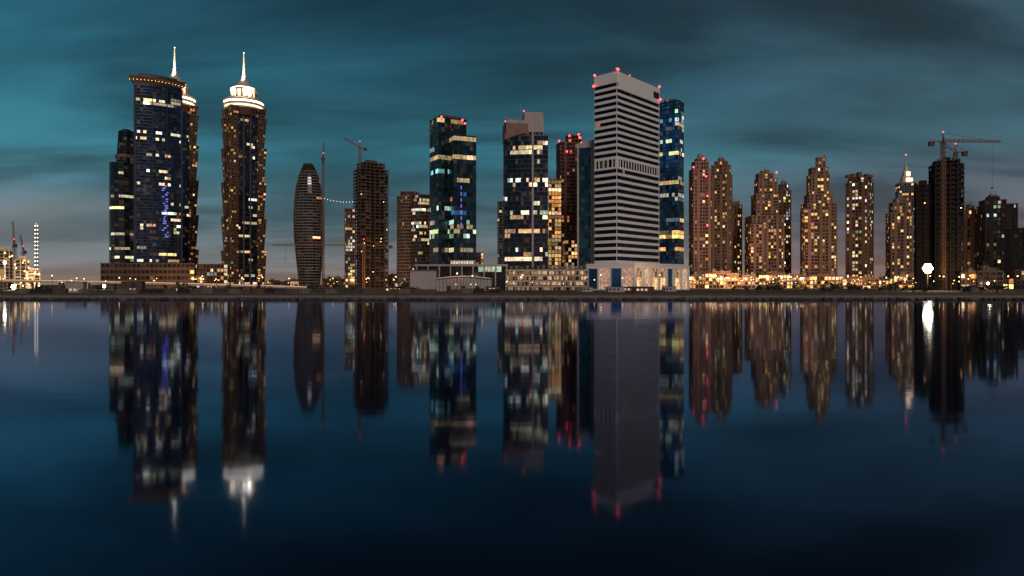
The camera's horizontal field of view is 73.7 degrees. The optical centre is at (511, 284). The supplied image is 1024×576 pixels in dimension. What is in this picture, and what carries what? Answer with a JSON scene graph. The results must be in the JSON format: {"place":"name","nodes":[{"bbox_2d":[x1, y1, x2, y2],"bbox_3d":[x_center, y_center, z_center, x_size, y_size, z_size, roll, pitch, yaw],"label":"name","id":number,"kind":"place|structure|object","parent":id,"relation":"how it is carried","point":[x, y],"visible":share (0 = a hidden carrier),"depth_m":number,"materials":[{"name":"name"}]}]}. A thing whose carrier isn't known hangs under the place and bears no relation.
{"place":"outdoors","nodes":[
{"label":"outdoors","id":0,"kind":"place"},
{"bbox_2d":[109,129,133,262],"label":"stepped round tower","id":1,"kind":"structure","parent":0,"point":[121,209],"depth_m":908.23,"materials":[{"name":"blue glass"}]},
{"bbox_2d":[129,73,185,262],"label":"curved crown office tower","id":2,"kind":"structure","parent":0,"point":[158,168],"depth_m":860.18,"materials":[{"name":"blue glass"}]},
{"bbox_2d":[170,47,198,263],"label":"spired hotel tower","id":3,"kind":"structure","parent":0,"point":[190,181],"depth_m":1045.51,"materials":[{"name":"brown glass"}]},
{"bbox_2d":[221,52,266,287],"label":"spired hotel tower","id":4,"kind":"structure","parent":0,"point":[243,183],"depth_m":1037.07,"materials":[{"name":"brown glass"}]},
{"bbox_2d":[293,163,323,287],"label":"barrel shaped tower","id":5,"kind":"structure","parent":0,"point":[307,218],"depth_m":937.97,"materials":[{"name":"brown glass"}]},
{"bbox_2d":[397,191,429,285],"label":"curved residential tower","id":6,"kind":"structure","parent":0,"point":[413,227],"depth_m":802.03,"materials":[{"name":"brown glass"}]},
{"bbox_2d":[429,114,476,263],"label":"dark glass tower","id":7,"kind":"structure","parent":0,"point":[452,190],"depth_m":613.59,"materials":[{"name":"blue glass"}]},
{"bbox_2d":[409,260,507,289],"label":"podium building","id":8,"kind":"structure","parent":0,"point":[424,276],"depth_m":540.00,"materials":[{"name":"concrete"}]},
{"bbox_2d":[0,300,1023,575],"bbox_3d":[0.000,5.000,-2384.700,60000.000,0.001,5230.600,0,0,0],"label":"water","id":9,"kind":"structure","parent":0,"point":[510,436],"depth_m":22.27,"materials":[{"name":"blue liquid"}]},
{"bbox_2d":[0,296,1023,299],"bbox_3d":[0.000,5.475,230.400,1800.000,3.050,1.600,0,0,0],"label":"quay wall","id":10,"kind":"structure","parent":9,"relation":"in","point":[538,297],"depth_m":229.60,"materials":[{"name":"concrete"}]},
{"bbox_2d":[0,297,1023,299],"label":"shore rocks","id":11,"kind":"object","parent":9,"relation":"in","point":[454,298],"visible":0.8,"depth_m":228.11,"materials":[{"name":"grey stone"}]},
{"bbox_2d":[0,285,1023,295],"bbox_3d":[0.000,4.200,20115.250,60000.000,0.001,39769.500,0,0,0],"label":"ground","id":12,"kind":"structure","parent":0,"point":[356,291],"depth_m":327.13,"materials":[{"name":"soil"}]},
{"bbox_2d":[0,247,14,287],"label":"unfinished low block","id":13,"kind":"structure","parent":12,"relation":"on","point":[6,269],"depth_m":858.87,"materials":[{"name":"concrete"}]},
{"bbox_2d":[12,221,16,258],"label":"tower crane","id":14,"kind":"object","parent":12,"relation":"on","point":[14,245],"visible":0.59,"depth_m":900.08,"materials":[{"name":"paint"}]},
{"bbox_2d":[13,256,30,287],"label":"unfinished low block","id":15,"kind":"structure","parent":12,"relation":"on","point":[21,265],"depth_m":836.65,"materials":[{"name":"concrete"}]},
{"bbox_2d":[19,235,26,255],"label":"tower crane","id":16,"kind":"object","parent":12,"relation":"on","point":[24,251],"visible":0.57,"depth_m":959.88,"materials":[{"name":"paint"}]},
{"bbox_2d":[26,268,40,287],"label":"unfinished low block","id":17,"kind":"structure","parent":12,"relation":"on","point":[33,274],"depth_m":797.64,"materials":[{"name":"concrete"}]},
{"bbox_2d":[34,223,38,270],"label":"lit mast","id":18,"kind":"object","parent":12,"relation":"on","point":[37,244],"visible":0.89,"depth_m":878.75,"materials":[{"name":"grey metal"}]},
{"bbox_2d":[65,281,87,292],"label":"site cabin","id":19,"kind":"object","parent":12,"relation":"on","point":[72,286],"visible":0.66,"depth_m":342.31,"materials":[{"name":"metal"}]},
{"bbox_2d":[121,282,144,292],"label":"site cabin","id":20,"kind":"object","parent":12,"relation":"on","point":[138,286],"visible":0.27,"depth_m":350.03,"materials":[{"name":"metal"}]},
{"bbox_2d":[0,279,306,289],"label":"road viaduct","id":21,"kind":"object","parent":12,"relation":"on","point":[113,283],"visible":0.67,"depth_m":595.16,"materials":[{"name":"concrete"}]},
{"bbox_2d":[100,263,227,287],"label":"office podium","id":22,"kind":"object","parent":12,"relation":"on","point":[170,272],"visible":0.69,"depth_m":809.89,"materials":[{"name":"brown stone"},{"name":"dark glass"}]},
{"bbox_2d":[171,287,194,292],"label":"site cabin","id":23,"kind":"object","parent":12,"relation":"on","point":[183,287],"visible":0.22,"depth_m":350.07,"materials":[{"name":"metal"}]},
{"bbox_2d":[0,288,499,292],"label":"site fence","id":24,"kind":"object","parent":12,"relation":"on","point":[210,290],"visible":1,"depth_m":329.98,"materials":[{"name":"concrete"}]},
{"bbox_2d":[264,279,283,284],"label":"building","id":25,"kind":"structure","parent":12,"relation":"on","point":[275,282],"depth_m":1095.44,"materials":[{"name":"brown glass"}]},
{"bbox_2d":[284,276,298,285],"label":"building","id":26,"kind":"structure","parent":12,"relation":"on","point":[293,281],"depth_m":974.37,"materials":[{"name":"brown glass"}]},
{"bbox_2d":[321,143,325,287],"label":"tower crane","id":27,"kind":"object","parent":12,"relation":"on","point":[322,159],"visible":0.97,"depth_m":930.99,"materials":[{"name":"paint"}]},
{"bbox_2d":[271,239,392,287],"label":"tower crane","id":28,"kind":"object","parent":12,"relation":"on","point":[364,245],"visible":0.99,"depth_m":798.83,"materials":[{"name":"paint"}]},
{"bbox_2d":[323,276,344,287],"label":"building","id":29,"kind":"structure","parent":12,"relation":"on","point":[340,283],"depth_m":895.71,"materials":[{"name":"brown glass"}]},
{"bbox_2d":[344,208,354,287],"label":"apartment block","id":30,"kind":"structure","parent":12,"relation":"on","point":[349,250],"depth_m":839.67,"materials":[{"name":"brown glass"}]},
{"bbox_2d":[343,138,366,287],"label":"tower crane","id":31,"kind":"object","parent":12,"relation":"on","point":[364,149],"visible":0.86,"depth_m":836.59,"materials":[{"name":"paint"}]},
{"bbox_2d":[353,160,388,287],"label":"unfinished concrete tower","id":32,"kind":"structure","parent":12,"relation":"on","point":[373,185],"depth_m":839.97,"materials":[{"name":"brown"}]},
{"bbox_2d":[385,273,396,286],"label":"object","id":33,"kind":"structure","parent":12,"relation":"on","point":[391,277],"depth_m":946.31,"materials":[{"name":"brown concrete"}]},
{"bbox_2d":[382,287,405,291],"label":"site cabin","id":34,"kind":"object","parent":12,"relation":"on","point":[387,289],"visible":0.32,"depth_m":358.72,"materials":[{"name":"metal"}]},
{"bbox_2d":[390,278,408,286],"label":"building","id":35,"kind":"structure","parent":12,"relation":"on","point":[401,281],"depth_m":597.39,"materials":[{"name":"brown concrete"}]},
{"bbox_2d":[436,276,492,290],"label":"exhibition hall","id":36,"kind":"structure","parent":12,"relation":"on","point":[450,282],"depth_m":440.00,"materials":[{"name":"concrete"}]},
{"bbox_2d":[476,201,502,263],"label":"distant office block","id":37,"kind":"structure","parent":12,"relation":"on","point":[479,257],"depth_m":994.92,"materials":[{"name":"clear glass"}]},
{"bbox_2d":[485,286,499,291],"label":"site cabin","id":38,"kind":"object","parent":12,"relation":"on","point":[487,288],"visible":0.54,"depth_m":387.58,"materials":[{"name":"metal"}]},
{"bbox_2d":[0,281,1023,292],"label":"shoreline trees","id":39,"kind":"object","parent":12,"relation":"on","point":[922,287],"visible":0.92,"depth_m":365.41,"materials":[{"name":"green plant"}]},
{"bbox_2d":[505,265,588,289],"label":"parking garage","id":40,"kind":"structure","parent":12,"relation":"on","point":[554,278],"depth_m":535.90,"materials":[{"name":"concrete"}]},
{"bbox_2d":[548,179,576,268],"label":"apartment block","id":41,"kind":"structure","parent":12,"relation":"on","point":[554,230],"depth_m":683.88,"materials":[{"name":"brown glass"}]},
{"bbox_2d":[576,139,594,268],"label":"slab office tower","id":42,"kind":"structure","parent":12,"relation":"on","point":[585,204],"depth_m":635.95,"materials":[{"name":"teal glass"}]},
{"bbox_2d":[579,287,592,291],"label":"site cabin","id":43,"kind":"object","parent":12,"relation":"on","point":[585,289],"visible":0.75,"depth_m":378.84,"materials":[{"name":"metal"}]},
{"bbox_2d":[604,286,624,292],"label":"site cabin","id":44,"kind":"object","parent":12,"relation":"on","point":[614,289],"visible":1,"depth_m":366.32,"materials":[{"name":"metal"}]},
{"bbox_2d":[625,287,631,291],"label":"site cabin","id":45,"kind":"object","parent":12,"relation":"on","point":[628,289],"visible":0.38,"depth_m":370.58,"materials":[{"name":"metal"}]},
{"bbox_2d":[583,263,689,289],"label":"shopping podium","id":46,"kind":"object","parent":12,"relation":"on","point":[635,274],"visible":0.77,"depth_m":535.20,"materials":[{"name":"stone"}]},
{"bbox_2d":[592,67,661,263],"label":"striped office tower","id":47,"kind":"structure","parent":46,"relation":"on","point":[626,168],"depth_m":614.10,"materials":[{"name":"light grey concrete"},{"name":"dark glass"}]},
{"bbox_2d":[632,287,653,292],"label":"site cabin","id":48,"kind":"object","parent":12,"relation":"on","point":[642,289],"visible":0.82,"depth_m":342.68,"materials":[{"name":"metal"}]},
{"bbox_2d":[661,286,676,291],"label":"site cabin","id":49,"kind":"object","parent":12,"relation":"on","point":[668,288],"visible":1,"depth_m":399.46,"materials":[{"name":"metal"}]},
{"bbox_2d":[690,269,703,288],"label":"building","id":50,"kind":"structure","parent":12,"relation":"on","point":[695,280],"depth_m":697.24,"materials":[{"name":"beige concrete"}]},
{"bbox_2d":[704,267,738,288],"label":"building","id":51,"kind":"structure","parent":12,"relation":"on","point":[723,280],"depth_m":684.78,"materials":[{"name":"brown glass"}]},
{"bbox_2d":[737,269,759,288],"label":"building","id":52,"kind":"structure","parent":12,"relation":"on","point":[746,279],"depth_m":676.91,"materials":[{"name":"brown glass"}]},
{"bbox_2d":[757,267,793,288],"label":"building","id":53,"kind":"structure","parent":12,"relation":"on","point":[786,279],"depth_m":694.80,"materials":[{"name":"brown concrete"}]},
{"bbox_2d":[792,269,808,288],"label":"building","id":54,"kind":"structure","parent":12,"relation":"on","point":[803,280],"depth_m":687.11,"materials":[{"name":"brown glass"}]},
{"bbox_2d":[809,268,842,288],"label":"building","id":55,"kind":"structure","parent":12,"relation":"on","point":[819,279],"depth_m":676.39,"materials":[{"name":"brown glass"}]},
{"bbox_2d":[841,270,879,288],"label":"building","id":56,"kind":"structure","parent":12,"relation":"on","point":[868,281],"depth_m":654.74,"materials":[{"name":"brown glass"}]},
{"bbox_2d":[879,273,891,286],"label":"building","id":57,"kind":"structure","parent":12,"relation":"on","point":[883,279],"depth_m":698.40,"materials":[{"name":"beige concrete"}]},
{"bbox_2d":[893,270,913,288],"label":"building","id":58,"kind":"structure","parent":12,"relation":"on","point":[909,279],"depth_m":637.62,"materials":[{"name":"beige concrete"}]},
{"bbox_2d":[922,264,932,286],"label":"floodlight mast","id":59,"kind":"object","parent":12,"relation":"on","point":[927,268],"visible":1,"depth_m":468.84,"materials":[{"name":"grey metal"}]},
{"bbox_2d":[913,156,964,289],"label":"unfinished concrete tower","id":60,"kind":"structure","parent":12,"relation":"on","point":[926,219],"depth_m":555.35,"materials":[{"name":"brown"}]},
{"bbox_2d":[938,142,968,159],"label":"tower crane","id":61,"kind":"object","parent":60,"relation":"on","point":[963,153],"visible":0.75,"depth_m":573.79,"materials":[{"name":"paint"}]},
{"bbox_2d":[928,131,1001,289],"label":"tower crane","id":62,"kind":"object","parent":12,"relation":"on","point":[943,141],"visible":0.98,"depth_m":539.91,"materials":[{"name":"paint"}]},
{"bbox_2d":[959,264,975,289],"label":"building","id":63,"kind":"structure","parent":12,"relation":"on","point":[965,281],"depth_m":538.62,"materials":[{"name":"brown glass"}]},
{"bbox_2d":[962,201,976,272],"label":"residential tower","id":64,"kind":"structure","parent":12,"relation":"on","point":[970,237],"depth_m":636.44,"materials":[{"name":"brown concrete"}]},
{"bbox_2d":[962,287,979,291],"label":"site cabin","id":65,"kind":"object","parent":12,"relation":"on","point":[975,289],"visible":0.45,"depth_m":386.34,"materials":[{"name":"concrete"}]},
{"bbox_2d":[976,261,1003,290],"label":"building","id":66,"kind":"structure","parent":12,"relation":"on","point":[985,274],"depth_m":498.22,"materials":[{"name":"brown concrete"}]},
{"bbox_2d":[1014,269,1023,289],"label":"building","id":67,"kind":"structure","parent":12,"relation":"on","point":[1019,273],"depth_m":522.84,"materials":[{"name":"brown concrete"}]},
{"bbox_2d":[0,0,1023,284],"label":"sky","id":68,"kind":"structure","parent":0,"point":[780,86],"materials":[{"name":"teal"}]},
{"bbox_2d":[503,104,547,268],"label":"crowned office tower","id":69,"kind":"structure","parent":0,"point":[525,191],"depth_m":611.36,"materials":[{"name":"blue glass"}]},
{"bbox_2d":[556,130,581,268],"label":"red lit tower","id":70,"kind":"structure","parent":0,"point":[566,161],"depth_m":730.53,"materials":[{"name":"red-brown concrete"},{"name":"dark glass"}]},
{"bbox_2d":[659,96,683,263],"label":"blue glass tower","id":71,"kind":"structure","parent":0,"point":[671,181],"depth_m":712.32,"materials":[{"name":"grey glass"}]},
{"bbox_2d":[688,151,710,275],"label":"residential tower","id":72,"kind":"structure","parent":0,"point":[700,216],"depth_m":752.30,"materials":[{"name":"brown concrete"}]},
{"bbox_2d":[711,154,732,272],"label":"residential tower","id":73,"kind":"structure","parent":0,"point":[721,216],"depth_m":812.66,"materials":[{"name":"brown concrete"}]},
{"bbox_2d":[733,199,742,276],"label":"residential tower","id":74,"kind":"structure","parent":0,"point":[737,236],"depth_m":854.67,"materials":[{"name":"brown concrete"}]},
{"bbox_2d":[744,169,784,276],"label":"residential tower","id":75,"kind":"structure","parent":0,"point":[764,237],"depth_m":785.17,"materials":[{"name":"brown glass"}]},
{"bbox_2d":[778,179,791,273],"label":"residential tower","id":76,"kind":"structure","parent":0,"point":[784,192],"depth_m":863.24,"materials":[{"name":"brown concrete"}]},
{"bbox_2d":[800,154,837,275],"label":"residential tower","id":77,"kind":"structure","parent":0,"point":[818,231],"depth_m":766.82,"materials":[{"name":"brown glass"}]},
{"bbox_2d":[845,172,873,277],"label":"residential tower","id":78,"kind":"structure","parent":0,"point":[859,224],"depth_m":753.20,"materials":[{"name":"brown concrete"}]},
{"bbox_2d":[885,191,912,277],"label":"residential tower","id":79,"kind":"structure","parent":0,"point":[898,237],"depth_m":791.78,"materials":[{"name":"brown concrete"}]},
{"bbox_2d":[895,154,915,271],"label":"spired office tower","id":80,"kind":"structure","parent":0,"point":[904,187],"depth_m":1091.43,"materials":[{"name":"brown glass"}]},
{"bbox_2d":[977,191,1017,276],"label":"residential tower","id":81,"kind":"structure","parent":0,"point":[996,215],"depth_m":612.24,"materials":[{"name":"brown glass"}]},
{"bbox_2d":[1003,228,1023,289],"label":"residential tower","id":82,"kind":"structure","parent":0,"point":[1013,249],"depth_m":558.92,"materials":[{"name":"brown glass"}]}
]}

